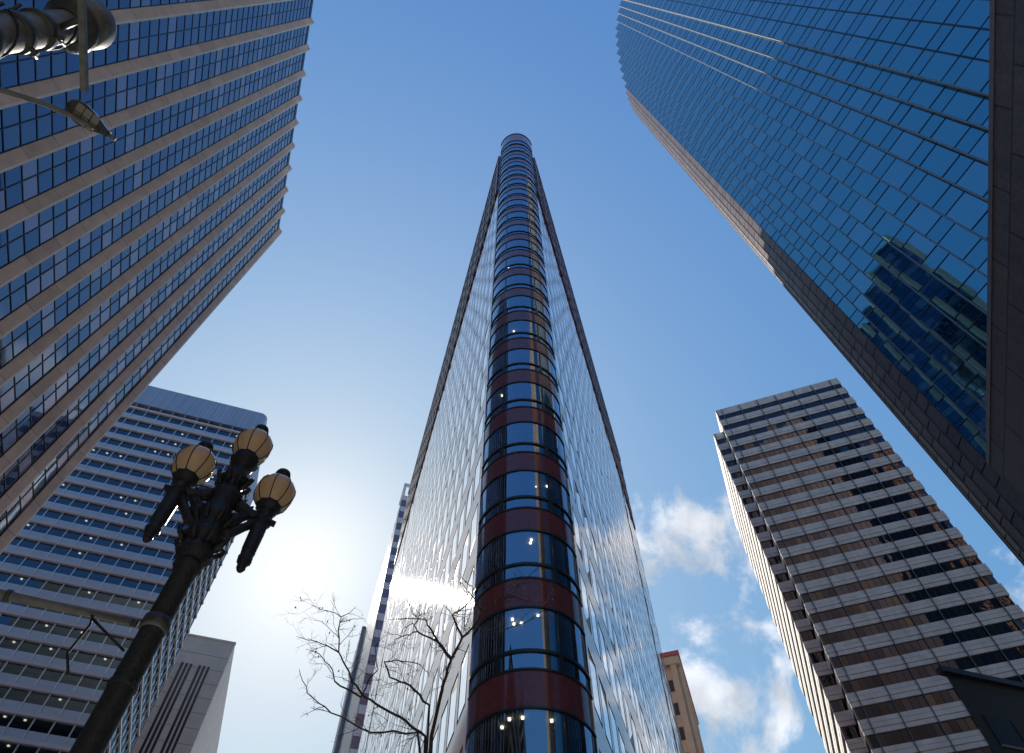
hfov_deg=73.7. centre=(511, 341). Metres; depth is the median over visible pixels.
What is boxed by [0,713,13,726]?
window
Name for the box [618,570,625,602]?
window
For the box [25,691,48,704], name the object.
window
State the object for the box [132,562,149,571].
window
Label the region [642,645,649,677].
window
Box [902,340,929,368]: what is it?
window
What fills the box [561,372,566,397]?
window
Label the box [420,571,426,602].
window
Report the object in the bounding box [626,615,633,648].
window
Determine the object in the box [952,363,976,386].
window
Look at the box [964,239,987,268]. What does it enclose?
window
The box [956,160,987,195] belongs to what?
window
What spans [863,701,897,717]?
window
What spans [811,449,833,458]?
window
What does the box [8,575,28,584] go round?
window
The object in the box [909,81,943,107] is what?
window
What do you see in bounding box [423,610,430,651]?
window
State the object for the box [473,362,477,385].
window
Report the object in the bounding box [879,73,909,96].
window
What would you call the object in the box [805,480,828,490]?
window
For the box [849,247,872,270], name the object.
window
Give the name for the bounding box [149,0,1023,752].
sky
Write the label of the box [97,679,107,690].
window
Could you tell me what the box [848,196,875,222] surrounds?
window
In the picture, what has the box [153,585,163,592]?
window
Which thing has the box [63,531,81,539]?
window
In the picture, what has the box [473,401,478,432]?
window
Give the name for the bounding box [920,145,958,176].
window
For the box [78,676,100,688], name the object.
window
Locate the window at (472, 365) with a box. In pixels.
[470,355,474,377]
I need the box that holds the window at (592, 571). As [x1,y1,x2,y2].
[590,561,599,609]
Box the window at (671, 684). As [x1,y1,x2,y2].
[668,680,674,691]
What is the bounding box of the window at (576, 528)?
[572,509,581,558]
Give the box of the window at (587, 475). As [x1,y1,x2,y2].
[585,466,591,496]
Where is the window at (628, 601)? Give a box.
[628,601,635,633]
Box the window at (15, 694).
[5,688,29,701]
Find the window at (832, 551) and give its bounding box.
[816,546,841,558]
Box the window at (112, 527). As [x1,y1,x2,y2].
[105,523,122,531]
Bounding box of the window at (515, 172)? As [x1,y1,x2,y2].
[499,170,535,186]
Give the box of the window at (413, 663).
[406,663,413,702]
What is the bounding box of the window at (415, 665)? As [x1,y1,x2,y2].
[412,647,418,684]
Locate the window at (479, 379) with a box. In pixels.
[476,369,481,397]
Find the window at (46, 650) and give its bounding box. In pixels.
[36,644,58,656]
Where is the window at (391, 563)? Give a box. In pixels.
[388,561,393,568]
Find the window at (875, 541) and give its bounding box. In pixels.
[864,535,891,546]
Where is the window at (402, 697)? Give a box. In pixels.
[395,697,402,736]
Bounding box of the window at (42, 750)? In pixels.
[38,748,58,752]
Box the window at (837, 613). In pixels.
[818,608,847,621]
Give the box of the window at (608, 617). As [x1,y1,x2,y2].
[605,605,614,652]
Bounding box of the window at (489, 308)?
[487,300,490,320]
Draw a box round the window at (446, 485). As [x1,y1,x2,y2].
[441,485,446,512]
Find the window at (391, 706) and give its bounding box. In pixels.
[385,706,391,738]
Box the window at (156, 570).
[147,565,164,574]
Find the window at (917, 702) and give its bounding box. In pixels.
[894,695,929,711]
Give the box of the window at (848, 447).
[832,444,854,453]
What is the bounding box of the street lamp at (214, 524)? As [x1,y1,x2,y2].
[69,424,295,752]
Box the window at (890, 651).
[868,645,899,660]
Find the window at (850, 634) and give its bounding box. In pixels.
[828,629,858,642]
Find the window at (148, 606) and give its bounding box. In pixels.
[143,602,153,610]
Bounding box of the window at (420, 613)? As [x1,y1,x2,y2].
[414,613,420,647]
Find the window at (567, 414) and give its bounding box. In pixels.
[565,404,571,434]
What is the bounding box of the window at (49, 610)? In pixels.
[46,609,62,613]
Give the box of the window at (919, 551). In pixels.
[901,546,929,558]
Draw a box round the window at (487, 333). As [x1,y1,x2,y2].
[485,322,489,345]
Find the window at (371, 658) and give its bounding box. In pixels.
[368,654,376,665]
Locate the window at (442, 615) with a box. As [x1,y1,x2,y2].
[436,604,444,652]
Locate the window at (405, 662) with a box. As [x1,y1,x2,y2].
[399,662,405,694]
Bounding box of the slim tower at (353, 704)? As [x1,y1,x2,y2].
[332,483,409,752]
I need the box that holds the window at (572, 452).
[569,439,576,474]
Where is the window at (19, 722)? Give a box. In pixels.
[8,715,33,729]
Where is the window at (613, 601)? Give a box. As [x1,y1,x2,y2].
[611,592,619,632]
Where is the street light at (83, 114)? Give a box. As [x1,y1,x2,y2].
[0,87,116,140]
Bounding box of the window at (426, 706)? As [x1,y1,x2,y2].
[420,694,429,747]
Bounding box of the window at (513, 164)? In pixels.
[500,162,534,176]
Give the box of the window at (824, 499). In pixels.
[813,494,837,504]
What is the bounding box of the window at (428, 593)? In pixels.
[425,578,431,612]
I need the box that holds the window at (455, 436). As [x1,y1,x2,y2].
[451,436,455,459]
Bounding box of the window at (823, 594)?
[809,588,836,600]
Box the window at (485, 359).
[483,348,487,374]
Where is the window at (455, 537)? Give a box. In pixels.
[450,527,457,569]
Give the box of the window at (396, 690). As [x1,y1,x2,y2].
[390,690,396,722]
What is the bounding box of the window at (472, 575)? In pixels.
[465,568,473,627]
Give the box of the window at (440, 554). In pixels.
[436,544,442,578]
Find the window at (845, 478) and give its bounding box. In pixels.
[827,475,850,484]
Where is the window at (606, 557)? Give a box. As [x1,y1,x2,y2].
[603,544,610,578]
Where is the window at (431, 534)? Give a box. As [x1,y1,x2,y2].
[426,534,431,561]
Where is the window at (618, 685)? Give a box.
[615,672,626,729]
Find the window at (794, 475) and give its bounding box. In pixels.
[777,472,799,481]
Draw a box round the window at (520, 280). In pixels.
[492,274,548,303]
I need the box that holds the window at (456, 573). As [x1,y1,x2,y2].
[452,557,460,606]
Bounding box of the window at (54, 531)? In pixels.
[47,527,66,536]
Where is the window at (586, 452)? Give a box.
[586,452,591,477]
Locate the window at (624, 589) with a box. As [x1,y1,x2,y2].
[624,589,630,618]
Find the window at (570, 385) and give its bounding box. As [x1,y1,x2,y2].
[570,385,574,405]
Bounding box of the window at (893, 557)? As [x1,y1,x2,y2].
[875,552,903,564]
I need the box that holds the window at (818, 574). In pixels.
[800,569,826,581]
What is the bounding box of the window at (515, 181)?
[498,179,536,196]
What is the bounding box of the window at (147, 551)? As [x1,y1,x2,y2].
[141,547,158,556]
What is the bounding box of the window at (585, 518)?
[582,505,591,548]
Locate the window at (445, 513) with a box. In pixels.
[442,502,447,532]
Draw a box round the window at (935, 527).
[914,523,942,534]
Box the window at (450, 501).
[448,483,453,513]
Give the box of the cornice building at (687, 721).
[662,650,704,752]
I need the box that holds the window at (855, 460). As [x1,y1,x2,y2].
[840,456,863,465]
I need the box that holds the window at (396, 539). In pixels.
[394,535,399,541]
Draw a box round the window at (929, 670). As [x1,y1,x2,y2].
[910,663,939,679]
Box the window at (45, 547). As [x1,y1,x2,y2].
[35,542,54,551]
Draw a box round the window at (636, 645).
[636,645,644,681]
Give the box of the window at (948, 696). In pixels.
[925,689,960,705]
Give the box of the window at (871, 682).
[851,675,883,691]
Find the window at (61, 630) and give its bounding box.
[50,625,71,636]
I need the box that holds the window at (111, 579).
[105,575,123,584]
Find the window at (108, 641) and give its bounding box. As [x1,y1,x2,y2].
[104,635,124,645]
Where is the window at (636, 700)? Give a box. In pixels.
[633,687,642,732]
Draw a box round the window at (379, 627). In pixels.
[375,620,383,629]
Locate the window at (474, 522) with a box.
[470,506,477,554]
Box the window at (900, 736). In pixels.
[877,729,912,746]
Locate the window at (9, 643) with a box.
[0,637,21,649]
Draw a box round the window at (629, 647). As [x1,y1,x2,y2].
[629,647,637,685]
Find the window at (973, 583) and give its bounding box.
[952,578,985,591]
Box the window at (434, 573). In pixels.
[430,562,436,597]
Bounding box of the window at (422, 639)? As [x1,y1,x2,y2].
[417,629,424,669]
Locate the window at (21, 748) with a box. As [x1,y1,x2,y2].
[15,745,37,752]
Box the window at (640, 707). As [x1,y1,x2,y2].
[640,707,649,752]
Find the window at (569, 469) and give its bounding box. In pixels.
[566,457,574,499]
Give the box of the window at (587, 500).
[584,485,591,520]
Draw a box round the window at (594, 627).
[589,599,599,656]
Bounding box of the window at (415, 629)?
[408,629,415,666]
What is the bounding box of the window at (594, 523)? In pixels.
[590,503,597,538]
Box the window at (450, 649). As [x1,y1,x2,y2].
[447,623,454,673]
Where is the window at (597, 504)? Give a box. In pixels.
[597,504,603,534]
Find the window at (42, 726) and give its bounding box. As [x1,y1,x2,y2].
[29,719,53,733]
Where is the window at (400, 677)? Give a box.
[394,677,400,710]
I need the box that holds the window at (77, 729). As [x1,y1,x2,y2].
[69,726,82,738]
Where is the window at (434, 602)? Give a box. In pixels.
[430,589,437,630]
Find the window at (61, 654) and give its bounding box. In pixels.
[55,648,76,659]
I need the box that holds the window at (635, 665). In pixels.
[635,665,643,703]
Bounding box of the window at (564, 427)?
[562,417,569,452]
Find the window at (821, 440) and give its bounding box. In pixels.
[804,438,825,446]
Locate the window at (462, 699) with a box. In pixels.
[458,648,468,720]
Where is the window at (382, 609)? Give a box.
[379,604,386,613]
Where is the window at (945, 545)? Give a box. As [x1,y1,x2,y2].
[927,540,955,552]
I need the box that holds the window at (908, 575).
[887,570,915,583]
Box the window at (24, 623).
[14,618,35,629]
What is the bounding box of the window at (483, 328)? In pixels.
[481,321,484,340]
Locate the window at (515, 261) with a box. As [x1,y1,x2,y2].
[493,256,546,283]
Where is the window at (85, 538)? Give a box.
[79,534,97,543]
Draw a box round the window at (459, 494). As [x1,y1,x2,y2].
[456,480,462,516]
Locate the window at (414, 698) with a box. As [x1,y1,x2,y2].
[409,685,417,731]
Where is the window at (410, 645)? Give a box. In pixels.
[404,645,410,678]
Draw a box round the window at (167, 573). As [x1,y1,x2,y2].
[163,569,172,576]
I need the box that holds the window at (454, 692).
[447,677,457,748]
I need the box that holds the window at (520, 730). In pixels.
[467,709,597,752]
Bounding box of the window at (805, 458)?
[791,455,812,464]
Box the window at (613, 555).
[613,555,620,586]
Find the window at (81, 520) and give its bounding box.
[75,517,92,525]
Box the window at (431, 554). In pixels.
[426,554,431,583]
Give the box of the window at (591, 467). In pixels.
[591,467,597,496]
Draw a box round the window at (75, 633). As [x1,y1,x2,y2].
[68,628,89,639]
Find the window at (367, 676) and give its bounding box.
[364,673,372,684]
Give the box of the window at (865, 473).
[849,469,873,479]
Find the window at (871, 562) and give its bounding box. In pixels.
[850,558,877,570]
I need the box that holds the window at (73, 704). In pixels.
[64,698,87,711]
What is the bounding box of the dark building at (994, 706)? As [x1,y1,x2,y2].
[936,665,1023,752]
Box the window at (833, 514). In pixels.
[822,509,846,519]
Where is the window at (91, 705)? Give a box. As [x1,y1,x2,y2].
[84,702,96,713]
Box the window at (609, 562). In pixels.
[609,562,616,596]
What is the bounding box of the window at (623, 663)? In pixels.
[620,649,629,695]
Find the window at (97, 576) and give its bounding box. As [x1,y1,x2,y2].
[88,571,107,581]
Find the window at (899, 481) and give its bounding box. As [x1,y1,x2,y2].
[881,477,906,487]
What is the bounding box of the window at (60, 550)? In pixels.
[51,546,70,555]
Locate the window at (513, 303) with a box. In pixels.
[491,296,551,328]
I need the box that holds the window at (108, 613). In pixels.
[99,613,118,623]
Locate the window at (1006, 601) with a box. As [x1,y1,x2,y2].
[997,596,1014,606]
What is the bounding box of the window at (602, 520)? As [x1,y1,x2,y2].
[602,520,609,552]
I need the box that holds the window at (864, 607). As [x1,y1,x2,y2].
[845,602,874,615]
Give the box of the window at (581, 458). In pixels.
[578,445,584,474]
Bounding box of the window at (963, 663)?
[940,657,975,669]
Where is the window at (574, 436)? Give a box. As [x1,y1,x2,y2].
[572,425,578,456]
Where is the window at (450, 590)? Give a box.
[444,582,452,630]
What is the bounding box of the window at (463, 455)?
[460,444,465,474]
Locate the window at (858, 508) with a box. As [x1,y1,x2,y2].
[845,503,869,514]
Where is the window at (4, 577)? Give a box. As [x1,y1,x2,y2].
[0,572,11,581]
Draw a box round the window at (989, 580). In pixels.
[980,575,997,585]
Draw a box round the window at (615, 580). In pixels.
[615,580,622,614]
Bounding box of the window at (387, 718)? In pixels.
[381,718,387,750]
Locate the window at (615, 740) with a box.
[609,707,618,752]
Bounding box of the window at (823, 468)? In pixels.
[819,462,841,471]
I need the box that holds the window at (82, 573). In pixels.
[72,568,91,578]
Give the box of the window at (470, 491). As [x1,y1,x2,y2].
[466,481,472,521]
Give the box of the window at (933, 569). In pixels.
[913,564,942,577]
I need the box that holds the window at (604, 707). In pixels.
[599,680,612,750]
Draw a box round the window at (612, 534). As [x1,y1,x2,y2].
[612,534,617,559]
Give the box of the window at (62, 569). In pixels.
[55,565,74,574]
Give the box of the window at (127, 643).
[122,638,132,647]
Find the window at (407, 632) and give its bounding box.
[402,632,407,660]
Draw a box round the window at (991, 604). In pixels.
[969,598,1002,612]
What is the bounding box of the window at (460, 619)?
[455,597,463,654]
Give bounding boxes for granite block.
[986,0,1023,499]
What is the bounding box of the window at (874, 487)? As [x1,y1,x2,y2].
[858,483,883,493]
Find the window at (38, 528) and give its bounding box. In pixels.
[31,524,50,533]
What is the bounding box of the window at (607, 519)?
[607,519,613,546]
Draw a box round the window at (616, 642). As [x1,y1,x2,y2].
[613,628,622,675]
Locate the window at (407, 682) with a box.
[400,682,407,720]
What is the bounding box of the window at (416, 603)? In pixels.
[411,603,416,631]
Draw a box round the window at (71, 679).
[59,672,82,685]
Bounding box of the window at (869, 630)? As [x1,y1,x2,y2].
[856,623,886,637]
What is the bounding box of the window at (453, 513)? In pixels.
[449,502,455,538]
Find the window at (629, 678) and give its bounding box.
[627,670,636,715]
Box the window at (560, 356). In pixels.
[558,345,562,367]
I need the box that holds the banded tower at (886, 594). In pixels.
[713,378,1023,752]
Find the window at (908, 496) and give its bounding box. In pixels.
[891,492,917,502]
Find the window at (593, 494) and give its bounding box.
[591,485,597,515]
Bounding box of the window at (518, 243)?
[494,239,544,264]
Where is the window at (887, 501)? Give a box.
[868,497,893,508]
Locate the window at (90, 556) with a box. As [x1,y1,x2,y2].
[84,552,102,561]
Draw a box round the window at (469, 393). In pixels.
[467,382,471,406]
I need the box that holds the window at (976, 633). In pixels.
[955,627,989,641]
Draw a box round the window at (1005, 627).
[984,621,1019,635]
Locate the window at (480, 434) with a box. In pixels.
[477,413,483,450]
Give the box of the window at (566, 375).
[564,365,569,389]
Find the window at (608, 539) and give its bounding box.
[608,539,614,568]
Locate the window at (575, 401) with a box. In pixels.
[575,401,580,425]
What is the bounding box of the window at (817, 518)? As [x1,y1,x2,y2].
[799,514,823,525]
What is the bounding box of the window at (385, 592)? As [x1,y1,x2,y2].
[382,589,389,597]
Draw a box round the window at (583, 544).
[581,535,590,583]
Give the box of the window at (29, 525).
[23,522,34,529]
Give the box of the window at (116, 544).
[111,541,128,549]
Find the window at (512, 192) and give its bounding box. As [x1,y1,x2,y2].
[498,189,538,210]
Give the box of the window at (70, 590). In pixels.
[59,585,79,595]
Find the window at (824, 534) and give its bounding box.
[807,530,832,541]
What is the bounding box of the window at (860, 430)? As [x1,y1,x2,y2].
[845,427,866,435]
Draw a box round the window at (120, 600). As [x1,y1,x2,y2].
[110,595,129,605]
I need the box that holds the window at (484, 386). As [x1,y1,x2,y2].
[480,378,485,410]
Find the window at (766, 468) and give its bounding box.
[750,465,771,474]
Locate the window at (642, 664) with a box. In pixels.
[642,664,649,697]
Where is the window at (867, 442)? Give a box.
[853,439,875,448]
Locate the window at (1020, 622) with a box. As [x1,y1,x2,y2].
[1013,618,1023,629]
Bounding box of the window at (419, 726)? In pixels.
[415,713,422,752]
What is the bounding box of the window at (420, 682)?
[415,667,423,714]
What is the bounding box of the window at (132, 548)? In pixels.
[126,544,143,553]
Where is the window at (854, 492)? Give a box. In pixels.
[836,489,859,499]
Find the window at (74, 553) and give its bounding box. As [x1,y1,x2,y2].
[67,549,86,558]
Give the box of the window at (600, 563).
[597,550,605,591]
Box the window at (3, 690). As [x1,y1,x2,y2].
[0,686,9,697]
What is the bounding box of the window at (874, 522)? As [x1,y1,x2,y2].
[855,518,880,529]
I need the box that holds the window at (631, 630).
[631,630,638,663]
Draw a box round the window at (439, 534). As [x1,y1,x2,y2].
[436,518,442,551]
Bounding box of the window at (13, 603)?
[11,602,27,606]
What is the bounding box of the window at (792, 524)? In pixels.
[777,520,800,530]
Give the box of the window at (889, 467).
[871,464,895,473]
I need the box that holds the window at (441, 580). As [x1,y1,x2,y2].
[436,570,443,612]
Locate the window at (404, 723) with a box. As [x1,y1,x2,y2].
[399,723,404,752]
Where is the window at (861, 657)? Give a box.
[839,651,870,666]
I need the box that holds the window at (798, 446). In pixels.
[784,443,805,451]
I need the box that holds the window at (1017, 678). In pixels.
[1007,676,1022,682]
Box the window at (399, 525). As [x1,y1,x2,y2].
[396,523,401,529]
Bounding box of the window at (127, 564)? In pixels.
[116,559,133,568]
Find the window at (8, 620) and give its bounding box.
[0,614,18,625]
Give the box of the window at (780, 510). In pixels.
[769,505,792,515]
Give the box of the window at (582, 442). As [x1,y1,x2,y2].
[580,432,585,458]
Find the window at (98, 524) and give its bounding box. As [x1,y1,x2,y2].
[90,520,107,528]
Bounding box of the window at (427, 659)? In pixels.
[422,646,430,693]
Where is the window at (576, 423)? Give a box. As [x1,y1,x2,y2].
[574,413,579,439]
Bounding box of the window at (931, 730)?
[908,723,944,740]
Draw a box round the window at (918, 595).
[898,590,928,603]
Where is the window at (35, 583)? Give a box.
[25,578,45,588]
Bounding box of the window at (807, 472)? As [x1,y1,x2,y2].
[798,467,820,476]
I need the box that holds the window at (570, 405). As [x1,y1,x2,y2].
[567,391,573,420]
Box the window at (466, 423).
[464,411,468,436]
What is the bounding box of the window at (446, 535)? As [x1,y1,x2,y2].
[442,525,448,558]
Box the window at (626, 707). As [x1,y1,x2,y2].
[623,695,634,751]
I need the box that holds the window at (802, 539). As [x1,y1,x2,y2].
[784,535,808,546]
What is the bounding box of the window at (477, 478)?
[474,456,480,497]
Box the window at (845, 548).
[840,541,866,552]
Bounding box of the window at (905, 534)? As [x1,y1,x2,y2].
[889,529,916,540]
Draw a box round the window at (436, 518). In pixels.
[431,518,436,545]
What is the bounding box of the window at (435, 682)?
[429,671,437,725]
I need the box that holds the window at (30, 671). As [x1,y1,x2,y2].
[21,666,44,678]
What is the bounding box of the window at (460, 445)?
[458,428,463,456]
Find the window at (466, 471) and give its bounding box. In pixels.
[462,461,468,496]
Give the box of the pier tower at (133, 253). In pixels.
[0,0,313,553]
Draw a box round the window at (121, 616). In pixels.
[116,616,133,626]
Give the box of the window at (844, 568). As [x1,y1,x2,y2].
[825,563,852,575]
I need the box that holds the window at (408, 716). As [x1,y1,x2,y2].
[402,706,410,751]
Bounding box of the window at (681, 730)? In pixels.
[679,727,685,739]
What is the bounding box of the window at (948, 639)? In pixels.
[926,633,958,648]
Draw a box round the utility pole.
[0,0,116,91]
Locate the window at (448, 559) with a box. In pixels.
[443,548,450,590]
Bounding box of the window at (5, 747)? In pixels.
[0,741,17,752]
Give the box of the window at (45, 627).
[32,621,54,632]
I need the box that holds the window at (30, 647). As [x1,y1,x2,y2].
[17,641,40,652]
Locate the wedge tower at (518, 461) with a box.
[358,133,683,752]
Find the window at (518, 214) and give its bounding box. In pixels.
[496,211,540,232]
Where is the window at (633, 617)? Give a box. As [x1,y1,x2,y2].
[633,617,640,649]
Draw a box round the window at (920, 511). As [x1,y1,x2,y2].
[901,507,929,518]
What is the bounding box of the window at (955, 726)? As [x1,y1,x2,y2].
[941,717,978,734]
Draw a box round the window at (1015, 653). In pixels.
[1002,645,1023,660]
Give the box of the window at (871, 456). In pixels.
[862,451,885,460]
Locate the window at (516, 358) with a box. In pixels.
[487,349,558,392]
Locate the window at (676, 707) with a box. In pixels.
[673,703,679,714]
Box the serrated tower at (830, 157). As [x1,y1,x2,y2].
[615,0,1023,565]
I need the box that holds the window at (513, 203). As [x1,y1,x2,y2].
[497,199,539,219]
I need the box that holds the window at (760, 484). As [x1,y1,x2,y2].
[757,478,778,487]
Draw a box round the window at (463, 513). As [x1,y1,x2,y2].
[458,505,464,545]
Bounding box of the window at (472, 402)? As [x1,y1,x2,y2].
[470,391,474,417]
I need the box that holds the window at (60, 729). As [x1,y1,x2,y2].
[49,722,73,736]
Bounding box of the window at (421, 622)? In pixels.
[419,598,425,631]
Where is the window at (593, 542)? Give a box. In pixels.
[590,529,598,570]
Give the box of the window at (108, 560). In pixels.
[99,556,118,565]
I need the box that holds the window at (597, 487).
[597,487,602,511]
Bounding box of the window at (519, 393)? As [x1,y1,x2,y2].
[484,382,562,427]
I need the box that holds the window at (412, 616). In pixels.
[407,616,412,644]
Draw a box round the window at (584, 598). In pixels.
[579,571,590,631]
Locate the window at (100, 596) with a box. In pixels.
[93,591,113,601]
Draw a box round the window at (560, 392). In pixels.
[558,382,564,412]
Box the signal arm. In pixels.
[0,589,172,674]
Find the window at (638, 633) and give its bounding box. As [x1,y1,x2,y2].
[638,633,644,661]
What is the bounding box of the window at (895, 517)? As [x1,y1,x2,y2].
[878,513,904,524]
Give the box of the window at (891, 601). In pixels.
[871,596,901,609]
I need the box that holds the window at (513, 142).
[501,141,532,155]
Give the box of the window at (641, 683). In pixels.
[641,683,649,721]
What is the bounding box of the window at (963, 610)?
[939,605,972,618]
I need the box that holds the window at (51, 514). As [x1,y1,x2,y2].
[44,510,61,518]
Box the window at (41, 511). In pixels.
[35,508,46,515]
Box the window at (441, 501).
[436,501,441,528]
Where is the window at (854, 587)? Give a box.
[835,582,862,594]
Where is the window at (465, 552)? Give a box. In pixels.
[461,533,468,580]
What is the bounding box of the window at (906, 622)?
[883,617,914,631]
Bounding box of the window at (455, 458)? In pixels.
[452,447,457,476]
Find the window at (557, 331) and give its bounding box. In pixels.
[555,322,559,342]
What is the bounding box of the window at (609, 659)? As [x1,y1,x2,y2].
[607,650,618,707]
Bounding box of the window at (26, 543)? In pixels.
[18,539,37,548]
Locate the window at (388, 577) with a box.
[385,575,391,582]
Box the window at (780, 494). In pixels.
[763,491,785,501]
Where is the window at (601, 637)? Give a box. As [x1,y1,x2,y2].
[598,625,609,683]
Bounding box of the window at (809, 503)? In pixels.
[792,500,814,510]
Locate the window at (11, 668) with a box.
[2,662,25,674]
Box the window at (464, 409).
[461,399,466,426]
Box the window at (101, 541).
[95,537,112,546]
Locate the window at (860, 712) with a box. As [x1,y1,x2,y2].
[853,707,866,719]
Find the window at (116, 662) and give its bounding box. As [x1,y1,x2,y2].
[110,658,121,668]
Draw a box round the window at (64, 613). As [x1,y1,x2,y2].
[64,613,79,616]
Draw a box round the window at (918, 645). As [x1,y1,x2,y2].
[896,639,929,654]
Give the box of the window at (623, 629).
[623,629,632,670]
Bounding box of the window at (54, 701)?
[44,695,68,708]
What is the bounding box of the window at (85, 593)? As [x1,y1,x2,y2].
[76,588,96,598]
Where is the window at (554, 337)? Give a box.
[552,326,556,348]
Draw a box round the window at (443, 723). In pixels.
[438,704,447,752]
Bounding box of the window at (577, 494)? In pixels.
[575,484,583,524]
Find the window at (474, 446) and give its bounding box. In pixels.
[470,436,476,472]
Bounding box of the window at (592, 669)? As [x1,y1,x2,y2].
[588,651,601,723]
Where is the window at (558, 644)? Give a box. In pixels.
[468,608,592,699]
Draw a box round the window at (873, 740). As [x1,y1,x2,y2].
[865,735,880,748]
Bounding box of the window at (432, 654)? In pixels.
[429,625,437,673]
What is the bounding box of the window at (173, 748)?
[170,667,209,752]
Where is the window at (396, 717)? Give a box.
[390,717,396,751]
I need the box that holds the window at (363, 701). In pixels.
[360,693,368,704]
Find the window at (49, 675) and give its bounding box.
[40,669,63,681]
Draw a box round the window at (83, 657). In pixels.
[73,651,95,663]
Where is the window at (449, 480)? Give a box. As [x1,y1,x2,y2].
[447,467,451,492]
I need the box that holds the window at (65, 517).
[59,513,77,521]
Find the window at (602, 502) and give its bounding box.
[602,502,607,527]
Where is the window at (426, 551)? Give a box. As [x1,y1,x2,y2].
[422,551,426,574]
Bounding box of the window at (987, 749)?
[957,747,992,752]
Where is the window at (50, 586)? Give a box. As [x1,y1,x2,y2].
[42,581,62,591]
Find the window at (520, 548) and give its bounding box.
[474,531,582,607]
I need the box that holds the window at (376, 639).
[372,637,379,646]
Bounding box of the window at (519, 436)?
[481,422,567,474]
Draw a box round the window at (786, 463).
[771,460,791,469]
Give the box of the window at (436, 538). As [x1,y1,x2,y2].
[431,538,436,567]
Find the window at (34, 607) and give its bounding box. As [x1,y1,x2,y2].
[29,606,44,609]
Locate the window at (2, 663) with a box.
[0,660,5,670]
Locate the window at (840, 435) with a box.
[824,433,845,441]
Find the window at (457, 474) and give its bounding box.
[454,463,459,493]
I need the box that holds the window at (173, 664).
[130,664,173,752]
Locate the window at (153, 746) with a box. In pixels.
[149,663,192,752]
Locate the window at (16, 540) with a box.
[10,537,21,545]
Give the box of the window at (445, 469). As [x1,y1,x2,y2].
[441,469,445,492]
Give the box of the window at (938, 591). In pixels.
[925,584,956,597]
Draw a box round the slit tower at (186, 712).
[130,633,235,752]
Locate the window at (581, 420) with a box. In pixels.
[581,420,586,444]
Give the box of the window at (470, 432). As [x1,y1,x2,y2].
[466,421,472,455]
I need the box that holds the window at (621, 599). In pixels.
[621,599,628,633]
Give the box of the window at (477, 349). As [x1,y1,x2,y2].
[475,338,479,360]
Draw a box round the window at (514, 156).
[500,154,533,168]
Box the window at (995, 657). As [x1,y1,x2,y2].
[970,651,1006,666]
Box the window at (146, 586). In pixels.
[137,581,155,591]
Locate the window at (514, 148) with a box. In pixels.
[501,147,532,160]
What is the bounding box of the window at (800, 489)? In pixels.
[784,486,806,495]
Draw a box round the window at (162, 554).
[157,550,173,559]
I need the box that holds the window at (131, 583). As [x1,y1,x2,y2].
[121,578,139,588]
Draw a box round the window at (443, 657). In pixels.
[436,648,445,705]
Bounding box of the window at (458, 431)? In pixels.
[456,419,460,442]
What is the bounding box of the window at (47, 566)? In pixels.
[38,561,58,571]
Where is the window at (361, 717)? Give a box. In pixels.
[356,714,364,726]
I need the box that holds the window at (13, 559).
[5,555,25,564]
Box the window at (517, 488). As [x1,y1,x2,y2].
[478,471,574,535]
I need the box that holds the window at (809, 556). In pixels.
[792,552,817,563]
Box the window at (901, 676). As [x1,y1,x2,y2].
[880,669,913,685]
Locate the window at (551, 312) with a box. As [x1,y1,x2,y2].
[549,302,553,322]
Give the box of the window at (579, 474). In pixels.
[577,463,584,498]
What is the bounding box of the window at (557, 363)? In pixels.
[554,350,560,378]
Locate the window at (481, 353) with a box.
[479,342,483,365]
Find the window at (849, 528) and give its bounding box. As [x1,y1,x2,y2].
[830,524,856,535]
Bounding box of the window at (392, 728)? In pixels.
[387,728,392,752]
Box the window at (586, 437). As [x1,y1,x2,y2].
[586,437,591,460]
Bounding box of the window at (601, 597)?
[598,585,607,632]
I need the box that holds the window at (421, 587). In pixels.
[416,587,421,615]
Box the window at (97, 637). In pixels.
[86,631,106,642]
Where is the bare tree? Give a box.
[282,548,559,752]
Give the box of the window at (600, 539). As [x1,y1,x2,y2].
[597,525,604,560]
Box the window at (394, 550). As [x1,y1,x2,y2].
[391,547,397,554]
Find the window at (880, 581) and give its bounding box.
[861,576,889,589]
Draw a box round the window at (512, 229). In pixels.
[495,225,542,247]
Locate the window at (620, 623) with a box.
[617,610,625,650]
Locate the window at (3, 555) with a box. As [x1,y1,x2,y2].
[0,553,8,561]
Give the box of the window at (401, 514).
[399,511,404,517]
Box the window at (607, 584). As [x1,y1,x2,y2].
[604,572,612,611]
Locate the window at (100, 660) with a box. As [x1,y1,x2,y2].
[92,655,112,666]
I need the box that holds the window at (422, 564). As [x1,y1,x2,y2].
[417,564,422,591]
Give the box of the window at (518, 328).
[488,320,554,356]
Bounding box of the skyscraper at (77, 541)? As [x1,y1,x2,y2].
[0,385,266,752]
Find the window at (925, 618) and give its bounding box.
[910,611,943,625]
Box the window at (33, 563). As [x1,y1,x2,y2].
[22,558,41,567]
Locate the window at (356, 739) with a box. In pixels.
[351,736,360,749]
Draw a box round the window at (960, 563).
[939,558,969,571]
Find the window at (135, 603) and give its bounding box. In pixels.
[127,598,145,608]
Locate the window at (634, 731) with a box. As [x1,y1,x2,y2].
[631,717,638,752]
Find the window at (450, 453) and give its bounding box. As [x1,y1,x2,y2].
[446,453,450,476]

